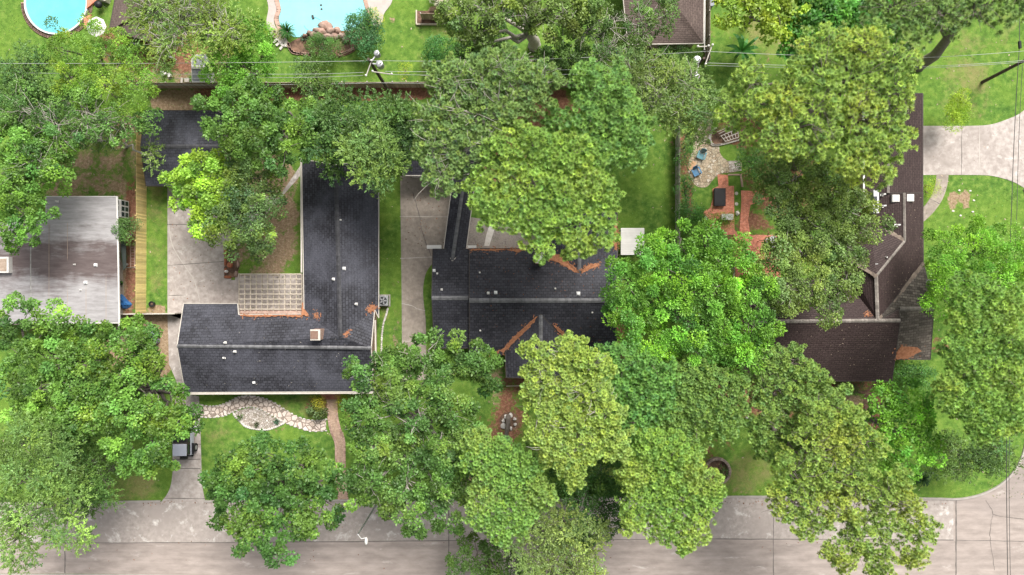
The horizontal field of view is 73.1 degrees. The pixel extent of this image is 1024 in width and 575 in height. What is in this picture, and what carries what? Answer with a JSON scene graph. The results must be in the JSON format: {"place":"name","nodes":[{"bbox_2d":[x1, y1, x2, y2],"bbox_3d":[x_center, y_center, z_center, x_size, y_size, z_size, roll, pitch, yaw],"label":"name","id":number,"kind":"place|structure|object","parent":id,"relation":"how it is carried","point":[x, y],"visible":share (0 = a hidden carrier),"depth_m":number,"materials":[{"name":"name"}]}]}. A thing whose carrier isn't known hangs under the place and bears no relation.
{"place":"outdoors","nodes":[
{"label":"outdoors","id":0,"kind":"place"},
{"bbox_2d":[161,314,204,502],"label":"driveway","id":1,"kind":"structure","parent":0,"point":[185,483],"depth_m":68.97,"materials":[{"name":"concrete"}]},
{"bbox_2d":[173,411,197,459],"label":"parked vehicle","id":2,"kind":"object","parent":1,"relation":"on","point":[184,449],"visible":0.46,"depth_m":67.22,"materials":[{"name":"silver metal"}]},
{"bbox_2d":[167,167,303,317],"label":"driveway","id":3,"kind":"structure","parent":0,"point":[217,285],"depth_m":68.97,"materials":[{"name":"concrete"}]},
{"bbox_2d":[157,147,243,242],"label":"light leaved tree","id":4,"kind":"object","parent":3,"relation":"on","point":[191,187],"visible":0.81,"depth_m":60.02,"materials":[{"name":"green plant"}]},
{"bbox_2d":[202,148,288,263],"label":"grey green tree","id":5,"kind":"object","parent":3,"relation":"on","point":[260,209],"visible":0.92,"depth_m":59.59,"materials":[{"name":"green plant"}]},
{"bbox_2d":[239,274,302,310],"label":"pergola","id":6,"kind":"object","parent":3,"relation":"on","point":[244,275],"visible":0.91,"depth_m":66.43,"materials":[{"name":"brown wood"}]},
{"bbox_2d":[400,176,452,379],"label":"side driveway","id":7,"kind":"structure","parent":0,"point":[413,272],"depth_m":68.97,"materials":[{"name":"grey concrete"}]},
{"bbox_2d":[467,217,538,247],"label":"patio","id":8,"kind":"structure","parent":0,"point":[503,240],"depth_m":68.96,"materials":[{"name":"grey concrete"}]},
{"bbox_2d":[0,0,1023,573],"bbox_3d":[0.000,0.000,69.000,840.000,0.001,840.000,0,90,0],"label":"ground","id":9,"kind":"structure","parent":0,"point":[228,432],"depth_m":69.00,"materials":[{"name":"green plant"}]},
{"bbox_2d":[0,118,79,255],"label":"oak tree","id":10,"kind":"object","parent":9,"relation":"on","point":[16,199],"visible":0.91,"depth_m":59.20,"materials":[{"name":"green plant"}]},
{"bbox_2d":[0,38,80,132],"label":"shade tree","id":11,"kind":"object","parent":9,"relation":"on","point":[11,90],"visible":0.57,"depth_m":60.06,"materials":[{"name":"green plant"}]},
{"bbox_2d":[0,290,103,451],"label":"edge oak tree","id":12,"kind":"object","parent":9,"relation":"on","point":[30,346],"visible":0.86,"depth_m":57.01,"materials":[{"name":"green plant"}]},
{"bbox_2d":[0,404,105,574],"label":"street elm tree","id":13,"kind":"object","parent":9,"relation":"on","point":[59,485],"visible":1,"depth_m":56.17,"materials":[{"name":"green plant"}]},
{"bbox_2d":[24,0,87,34],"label":"round pool","id":14,"kind":"structure","parent":9,"relation":"on","point":[67,13],"depth_m":68.86,"materials":[{"name":"liquid"}]},
{"bbox_2d":[21,2,92,38],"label":"brick edging","id":15,"kind":"object","parent":9,"relation":"on","point":[39,32],"visible":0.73,"depth_m":68.89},
{"bbox_2d":[0,196,128,322],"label":"grey roofed house","id":16,"kind":"structure","parent":9,"relation":"on","point":[73,259],"depth_m":65.70,"materials":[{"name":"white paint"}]},
{"bbox_2d":[0,573,148,574],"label":"kerb","id":17,"kind":"structure","parent":9,"relation":"on","point":[67,574],"depth_m":68.92,"materials":[{"name":"concrete"}]},
{"bbox_2d":[0,72,163,184],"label":"hackberry tree","id":18,"kind":"object","parent":9,"relation":"on","point":[86,119],"visible":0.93,"depth_m":59.36,"materials":[{"name":"green plant"}]},
{"bbox_2d":[41,426,125,519],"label":"understory elm tree","id":19,"kind":"object","parent":9,"relation":"on","point":[107,468],"visible":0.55,"depth_m":61.12,"materials":[{"name":"green plant"}]},
{"bbox_2d":[36,11,161,115],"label":"lime tree","id":20,"kind":"object","parent":9,"relation":"on","point":[93,70],"visible":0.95,"depth_m":59.66,"materials":[{"name":"green plant"}]},
{"bbox_2d":[64,110,165,176],"bbox_3d":[-36.097,-13.379,64.938,9.921,8.324,4.102,20,90,0],"label":"sapling spray","id":21,"kind":"object","parent":9,"relation":"on","point":[121,143],"visible":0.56,"depth_m":62.55,"materials":[{"name":"green plant"}]},
{"bbox_2d":[40,312,205,480],"bbox_3d":[-32.327,9.075,62.239,13.207,13.722,14.139,0,90,0],"label":"front oak tree","id":22,"kind":"object","parent":9,"relation":"on","point":[131,398],"visible":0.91,"depth_m":57.03,"materials":[{"name":"green plant"}]},
{"bbox_2d":[111,216,143,245],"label":"shrub","id":23,"kind":"object","parent":9,"relation":"on","point":[126,227],"visible":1,"depth_m":66.30,"materials":[{"name":"green plant"}]},
{"bbox_2d":[134,115,146,313],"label":"board fence","id":24,"kind":"object","parent":9,"relation":"on","point":[141,213],"visible":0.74,"depth_m":67.90,"materials":[{"name":"brown wood"}]},
{"bbox_2d":[109,0,181,48],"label":"poolside house","id":25,"kind":"structure","parent":9,"relation":"on","point":[119,6],"depth_m":65.98,"materials":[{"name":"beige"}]},
{"bbox_2d":[140,110,230,186],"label":"detached garage","id":26,"kind":"structure","parent":9,"relation":"on","point":[180,133],"depth_m":65.77,"materials":[{"name":"grey"}]},
{"bbox_2d":[120,0,265,81],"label":"pale branch tree","id":27,"kind":"object","parent":9,"relation":"on","point":[181,16],"visible":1,"depth_m":58.50,"materials":[{"name":"green plant"}]},
{"bbox_2d":[191,54,213,82],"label":"garden shed","id":28,"kind":"structure","parent":9,"relation":"on","point":[195,70],"depth_m":66.68,"materials":[{"name":"white paint"}]},
{"bbox_2d":[196,9,280,105],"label":"round green tree","id":29,"kind":"object","parent":9,"relation":"on","point":[229,68],"visible":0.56,"depth_m":60.17,"materials":[{"name":"green plant"}]},
{"bbox_2d":[235,408,281,428],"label":"gravel bed","id":30,"kind":"object","parent":9,"relation":"on","point":[251,417],"visible":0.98,"depth_m":68.97,"materials":[{"name":"beige gravel"}]},
{"bbox_2d":[199,395,326,431],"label":"flagstone path","id":31,"kind":"structure","parent":9,"relation":"on","point":[273,409],"depth_m":68.95,"materials":[{"name":"beige stone"}]},
{"bbox_2d":[189,72,338,180],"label":"oak tree","id":32,"kind":"object","parent":9,"relation":"on","point":[264,113],"visible":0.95,"depth_m":58.02,"materials":[{"name":"green plant"}]},
{"bbox_2d":[197,428,345,568],"bbox_3d":[-20.100,17.607,62.216,12.278,13.768,11.203,0,90,0],"label":"lawn oak tree","id":33,"kind":"object","parent":9,"relation":"on","point":[305,518],"visible":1,"depth_m":56.93,"materials":[{"name":"green plant"}]},
{"bbox_2d":[266,0,287,42],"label":"pool paving","id":34,"kind":"structure","parent":9,"relation":"on","point":[272,9],"depth_m":68.93,"materials":[{"name":"beige concrete"}]},
{"bbox_2d":[177,160,378,394],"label":"brick house","id":35,"kind":"structure","parent":9,"relation":"on","point":[216,350],"depth_m":65.33,"materials":[{"name":"grey"}]},
{"bbox_2d":[289,48,339,108],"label":"slender tree","id":36,"kind":"object","parent":9,"relation":"on","point":[322,87],"visible":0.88,"depth_m":62.34,"materials":[{"name":"green plant"}]},
{"bbox_2d":[305,398,328,419],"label":"shrub","id":37,"kind":"object","parent":9,"relation":"on","point":[318,414],"visible":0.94,"depth_m":68.07,"materials":[{"name":"green plant"}]},
{"bbox_2d":[274,0,370,36],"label":"swimming pool","id":38,"kind":"structure","parent":9,"relation":"on","point":[298,13],"depth_m":68.95,"materials":[{"name":"liquid"}]},
{"bbox_2d":[290,33,356,57],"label":"rock bed","id":39,"kind":"object","parent":9,"relation":"on","point":[297,45],"visible":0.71,"depth_m":68.94,"materials":[{"name":"brown stone"}]},
{"bbox_2d":[304,31,345,64],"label":"shrub","id":40,"kind":"object","parent":39,"relation":"on","point":[326,43],"visible":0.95,"depth_m":67.23,"materials":[{"name":"green plant"}]},
{"bbox_2d":[328,399,346,498],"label":"brick walk","id":41,"kind":"structure","parent":9,"relation":"on","point":[332,408],"depth_m":68.95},
{"bbox_2d":[326,399,348,499],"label":"walk edging","id":42,"kind":"object","parent":9,"relation":"on","point":[341,432],"visible":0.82,"depth_m":68.91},
{"bbox_2d":[342,6,384,63],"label":"shrub","id":43,"kind":"object","parent":9,"relation":"on","point":[367,34],"visible":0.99,"depth_m":66.34,"materials":[{"name":"green plant"}]},
{"bbox_2d":[296,79,433,186],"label":"drooping tree","id":44,"kind":"object","parent":9,"relation":"on","point":[401,121],"visible":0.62,"depth_m":57.94,"materials":[{"name":"green plant"}]},
{"bbox_2d":[332,116,415,201],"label":"light drooping tree","id":45,"kind":"object","parent":9,"relation":"on","point":[384,159],"visible":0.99,"depth_m":56.89,"materials":[{"name":"green plant"}]},
{"bbox_2d":[365,50,392,91],"bbox_3d":[-11.526,-19.390,64.000,2.338,10.000,2.340,0,90,0],"label":"utility pole","id":46,"kind":"object","parent":9,"relation":"on","point":[379,64],"visible":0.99,"depth_m":60.05,"materials":[{"name":"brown wood"}]},
{"bbox_2d":[367,0,391,27],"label":"pool paving","id":47,"kind":"structure","parent":9,"relation":"on","point":[382,6],"depth_m":68.93,"materials":[{"name":"beige concrete"}]},
{"bbox_2d":[146,81,666,88],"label":"board fence","id":48,"kind":"object","parent":9,"relation":"on","point":[392,84],"visible":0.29,"depth_m":68.02,"materials":[{"name":"brown wood"}]},
{"bbox_2d":[335,326,505,539],"bbox_3d":[-7.484,12.043,61.744,13.966,14.711,17.833,0,90,0],"label":"street oak tree","id":49,"kind":"object","parent":9,"relation":"on","point":[403,439],"visible":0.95,"depth_m":55.99,"materials":[{"name":"green plant"}]},
{"bbox_2d":[404,129,480,177],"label":"garage","id":50,"kind":"structure","parent":9,"relation":"on","point":[417,171],"depth_m":66.14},
{"bbox_2d":[421,32,464,77],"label":"shrub","id":51,"kind":"object","parent":9,"relation":"on","point":[436,50],"visible":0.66,"depth_m":66.47,"materials":[{"name":"green plant"}]},
{"bbox_2d":[444,530,527,574],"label":"bottom oak tree","id":52,"kind":"object","parent":9,"relation":"on","point":[487,551],"visible":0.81,"depth_m":60.25,"materials":[{"name":"green plant"}]},
{"bbox_2d":[408,42,566,203],"bbox_3d":[-1.885,-12.839,60.338,12.628,17.524,13.122,0,90,0],"label":"pine tree","id":53,"kind":"object","parent":9,"relation":"on","point":[472,131],"visible":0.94,"depth_m":53.01,"materials":[{"name":"green plant"}]},
{"bbox_2d":[499,412,518,431],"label":"mulch ring","id":54,"kind":"object","parent":9,"relation":"on","point":[512,421],"visible":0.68,"depth_m":68.99,"materials":[{"name":"soil"}]},
{"bbox_2d":[454,414,559,551],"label":"ringed pine tree","id":55,"kind":"object","parent":54,"relation":"on","point":[510,470],"visible":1,"depth_m":54.00,"materials":[{"name":"green plant"}]},
{"bbox_2d":[444,15,591,80],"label":"understory tree","id":56,"kind":"object","parent":9,"relation":"on","point":[549,52],"visible":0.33,"depth_m":62.99,"materials":[{"name":"green plant"}]},
{"bbox_2d":[433,0,604,52],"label":"top oak tree","id":57,"kind":"object","parent":9,"relation":"on","point":[535,17],"visible":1,"depth_m":57.23,"materials":[{"name":"green plant"}]},
{"bbox_2d":[427,174,617,377],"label":"ranch house","id":58,"kind":"structure","parent":9,"relation":"on","point":[461,299],"depth_m":65.21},
{"bbox_2d":[489,316,537,356],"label":"pine needle drift","id":59,"kind":"object","parent":58,"relation":"on","point":[516,337],"visible":0.87,"depth_m":65.52,"materials":[{"name":"brown plant"}]},
{"bbox_2d":[461,117,625,266],"bbox_3d":[2.355,-7.340,59.851,12.654,18.497,11.528,0,90,0],"label":"pine tree","id":60,"kind":"object","parent":9,"relation":"on","point":[554,195],"visible":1,"depth_m":52.03,"materials":[{"name":"green plant"}]},
{"bbox_2d":[498,494,614,574],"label":"roadside tree","id":61,"kind":"object","parent":9,"relation":"on","point":[557,535],"visible":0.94,"depth_m":57.10,"materials":[{"name":"green plant"}]},
{"bbox_2d":[515,329,635,494],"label":"yellow pine tree","id":62,"kind":"object","parent":9,"relation":"on","point":[566,449],"visible":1,"depth_m":53.03,"materials":[{"name":"green plant"}]},
{"bbox_2d":[544,449,628,548],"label":"shadowed tree","id":63,"kind":"object","parent":9,"relation":"on","point":[589,489],"visible":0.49,"depth_m":59.97,"materials":[{"name":"green plant"}]},
{"bbox_2d":[539,55,656,172],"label":"pine tree","id":64,"kind":"object","parent":9,"relation":"on","point":[619,127],"visible":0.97,"depth_m":53.08,"materials":[{"name":"green plant"}]},
{"bbox_2d":[204,189,1023,501],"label":"kerb","id":65,"kind":"structure","parent":9,"relation":"on","point":[786,497],"depth_m":68.88,"materials":[{"name":"concrete"}]},
{"bbox_2d":[558,0,680,78],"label":"white branched tree","id":66,"kind":"object","parent":9,"relation":"on","point":[607,22],"visible":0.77,"depth_m":59.12,"materials":[{"name":"green plant"}]},
{"bbox_2d":[618,228,643,255],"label":"patio cover","id":67,"kind":"object","parent":9,"relation":"on","point":[628,242],"visible":0.69,"depth_m":66.56,"materials":[{"name":"white paint"}]},
{"bbox_2d":[594,338,686,445],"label":"green pine tree","id":68,"kind":"object","parent":9,"relation":"on","point":[627,380],"visible":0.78,"depth_m":54.99,"materials":[{"name":"green plant"}]},
{"bbox_2d":[593,42,724,150],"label":"willow tree","id":69,"kind":"object","parent":9,"relation":"on","point":[696,113],"visible":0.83,"depth_m":58.08,"materials":[{"name":"green plant"}]},
{"bbox_2d":[623,0,703,48],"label":"neighbour house","id":70,"kind":"structure","parent":9,"relation":"on","point":[689,28],"depth_m":65.85,"materials":[{"name":"beige"}]},
{"bbox_2d":[612,426,727,557],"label":"kerbside pine tree","id":71,"kind":"object","parent":9,"relation":"on","point":[664,481],"visible":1,"depth_m":53.97,"materials":[{"name":"green plant"}]},
{"bbox_2d":[674,126,679,320],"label":"board fence","id":72,"kind":"object","parent":9,"relation":"on","point":[677,170],"visible":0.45,"depth_m":67.91,"materials":[{"name":"brown wood"}]},
{"bbox_2d":[657,45,712,87],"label":"shrub","id":73,"kind":"object","parent":9,"relation":"on","point":[679,55],"visible":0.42,"depth_m":66.50,"materials":[{"name":"green plant"}]},
{"bbox_2d":[673,125,698,168],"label":"hedge","id":74,"kind":"object","parent":9,"relation":"on","point":[684,148],"visible":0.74,"depth_m":67.10,"materials":[{"name":"green plant"}]},
{"bbox_2d":[672,168,712,236],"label":"hedge","id":75,"kind":"object","parent":9,"relation":"on","point":[687,188],"visible":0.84,"depth_m":67.00,"materials":[{"name":"green plant"}]},
{"bbox_2d":[598,217,787,381],"bbox_3d":[14.792,1.063,61.348,15.166,15.504,13.908,0,90,0],"label":"maple tree","id":76,"kind":"object","parent":9,"relation":"on","point":[670,297],"visible":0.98,"depth_m":55.68,"materials":[{"name":"green plant"}]},
{"bbox_2d":[646,353,752,469],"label":"olive pine tree","id":77,"kind":"object","parent":9,"relation":"on","point":[729,420],"visible":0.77,"depth_m":55.94,"materials":[{"name":"green plant"}]},
{"bbox_2d":[704,0,709,64],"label":"board fence","id":78,"kind":"object","parent":9,"relation":"on","point":[707,22],"visible":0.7,"depth_m":67.91,"materials":[{"name":"brown wood"}]},
{"bbox_2d":[704,457,730,483],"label":"stone planter","id":79,"kind":"object","parent":9,"relation":"on","point":[722,465],"visible":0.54,"depth_m":68.77,"materials":[{"name":"stone"}]},
{"bbox_2d":[711,123,745,143],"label":"curved bed","id":80,"kind":"object","parent":9,"relation":"on","point":[716,138],"visible":0.48,"depth_m":68.95,"materials":[{"name":"soil"}]},
{"bbox_2d":[727,34,758,60],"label":"banana plant","id":81,"kind":"object","parent":9,"relation":"on","point":[743,48],"visible":0.93,"depth_m":66.89,"materials":[{"name":"green plant"}]},
{"bbox_2d":[735,235,779,277],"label":"shaded brick patio","id":82,"kind":"structure","parent":9,"relation":"on","point":[755,242],"depth_m":68.97,"materials":[{"name":"red brick"}]},
{"bbox_2d":[734,148,784,197],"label":"shrub","id":83,"kind":"object","parent":9,"relation":"on","point":[753,163],"visible":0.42,"depth_m":66.05,"materials":[{"name":"green plant"}]},
{"bbox_2d":[711,0,810,46],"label":"lime leaved tree","id":84,"kind":"object","parent":9,"relation":"on","point":[766,11],"visible":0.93,"depth_m":60.10,"materials":[{"name":"green plant"}]},
{"bbox_2d":[740,341,853,465],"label":"front pine tree","id":85,"kind":"object","parent":9,"relation":"on","point":[783,402],"visible":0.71,"depth_m":56.04,"materials":[{"name":"green plant"}]},
{"bbox_2d":[709,18,923,191],"bbox_3d":[23.527,-13.898,59.294,16.575,19.613,13.391,0,90,0],"label":"tree","id":86,"kind":"object","parent":9,"relation":"on","point":[825,139],"visible":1,"depth_m":51.15,"materials":[{"name":"green plant"}]},
{"bbox_2d":[747,140,897,331],"bbox_3d":[25.711,-4.004,62.309,13.386,13.582,14.900,12,90,0],"label":"live oak tree","id":87,"kind":"object","parent":9,"relation":"on","point":[788,240],"visible":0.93,"depth_m":56.90,"materials":[{"name":"green plant"}]},
{"bbox_2d":[741,93,933,380],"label":"brown roofed house","id":88,"kind":"structure","parent":9,"relation":"on","point":[898,319],"depth_m":65.12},
{"bbox_2d":[892,346,924,360],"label":"pine needle drift","id":89,"kind":"object","parent":88,"relation":"on","point":[905,352],"visible":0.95,"depth_m":65.85,"materials":[{"name":"brown plant"}]},
{"bbox_2d":[776,0,909,73],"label":"dark green tree","id":90,"kind":"object","parent":9,"relation":"on","point":[815,14],"visible":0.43,"depth_m":59.89,"materials":[{"name":"green plant"}]},
{"bbox_2d":[757,392,943,574],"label":"street pine tree","id":91,"kind":"object","parent":9,"relation":"on","point":[834,464],"visible":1,"depth_m":53.05,"materials":[{"name":"green plant"}]},
{"bbox_2d":[863,392,876,416],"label":"planting bed","id":92,"kind":"object","parent":9,"relation":"on","point":[865,401],"visible":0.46,"depth_m":68.97,"materials":[{"name":"soil"}]},
{"bbox_2d":[856,377,948,485],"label":"glossy tree","id":93,"kind":"object","parent":92,"relation":"on","point":[908,408],"visible":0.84,"depth_m":58.50,"materials":[{"name":"green plant"}]},
{"bbox_2d":[890,360,937,395],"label":"shrub","id":94,"kind":"object","parent":9,"relation":"on","point":[911,371],"visible":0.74,"depth_m":66.77,"materials":[{"name":"green plant"}]},
{"bbox_2d":[853,0,1023,72],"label":"leaning pine tree","id":95,"kind":"object","parent":9,"relation":"on","point":[915,13],"visible":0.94,"depth_m":54.22,"materials":[{"name":"green plant"}]},
{"bbox_2d":[941,87,974,132],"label":"young tree","id":96,"kind":"object","parent":9,"relation":"on","point":[959,114],"visible":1,"depth_m":65.77,"materials":[{"name":"green plant"}]},
{"bbox_2d":[913,425,1023,484],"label":"bush","id":97,"kind":"object","parent":9,"relation":"on","point":[987,462],"visible":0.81,"depth_m":62.99,"materials":[{"name":"green plant"}]},
{"bbox_2d":[917,212,1023,322],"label":"ash tree","id":98,"kind":"object","parent":9,"relation":"on","point":[945,270],"visible":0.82,"depth_m":60.02,"materials":[{"name":"green plant"}]},
{"bbox_2d":[928,269,1023,446],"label":"side pine tree","id":99,"kind":"object","parent":9,"relation":"on","point":[977,369],"visible":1,"depth_m":54.03,"materials":[{"name":"green plant"}]},
{"bbox_2d":[0,458,1023,574],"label":"road","id":100,"kind":"structure","parent":0,"point":[713,556],"depth_m":68.99,"materials":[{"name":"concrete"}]},
{"bbox_2d":[0,498,952,542],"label":"road lane","id":101,"kind":"structure","parent":100,"relation":"attached to","point":[735,518],"depth_m":68.99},
{"bbox_2d":[688,109,741,187],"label":"flagstone terrace","id":102,"kind":"structure","parent":0,"point":[713,164],"depth_m":68.96,"materials":[{"name":"beige stone"}]},
{"bbox_2d":[703,174,737,234],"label":"brick patio","id":103,"kind":"structure","parent":0,"point":[723,183],"depth_m":68.95,"materials":[{"name":"red brick"}]},
{"bbox_2d":[714,188,725,205],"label":"spa","id":104,"kind":"object","parent":103,"relation":"on","point":[719,196],"visible":1,"depth_m":68.53,"materials":[{"name":"black plastic"}]},
{"bbox_2d":[703,210,737,231],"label":"shrub","id":105,"kind":"object","parent":103,"relation":"on","point":[720,219],"visible":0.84,"depth_m":65.93,"materials":[{"name":"green plant"}]},
{"bbox_2d":[739,190,764,234],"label":"brick path","id":106,"kind":"structure","parent":0,"point":[746,199],"depth_m":68.95,"materials":[{"name":"red brick"}]},
{"bbox_2d":[923,174,948,220],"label":"garden path","id":107,"kind":"structure","parent":0,"point":[930,206],"depth_m":68.97,"materials":[{"name":"grey concrete"}]},
{"bbox_2d":[923,111,1023,187],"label":"corner driveway","id":108,"kind":"structure","parent":0,"point":[941,145],"depth_m":68.97,"materials":[{"name":"concrete"}]},
{"bbox_2d":[1006,3,1019,574],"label":"overhead wire","id":109,"kind":"object","parent":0,"point":[1009,279],"visible":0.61,"depth_m":60.78,"materials":[{"name":"black"}]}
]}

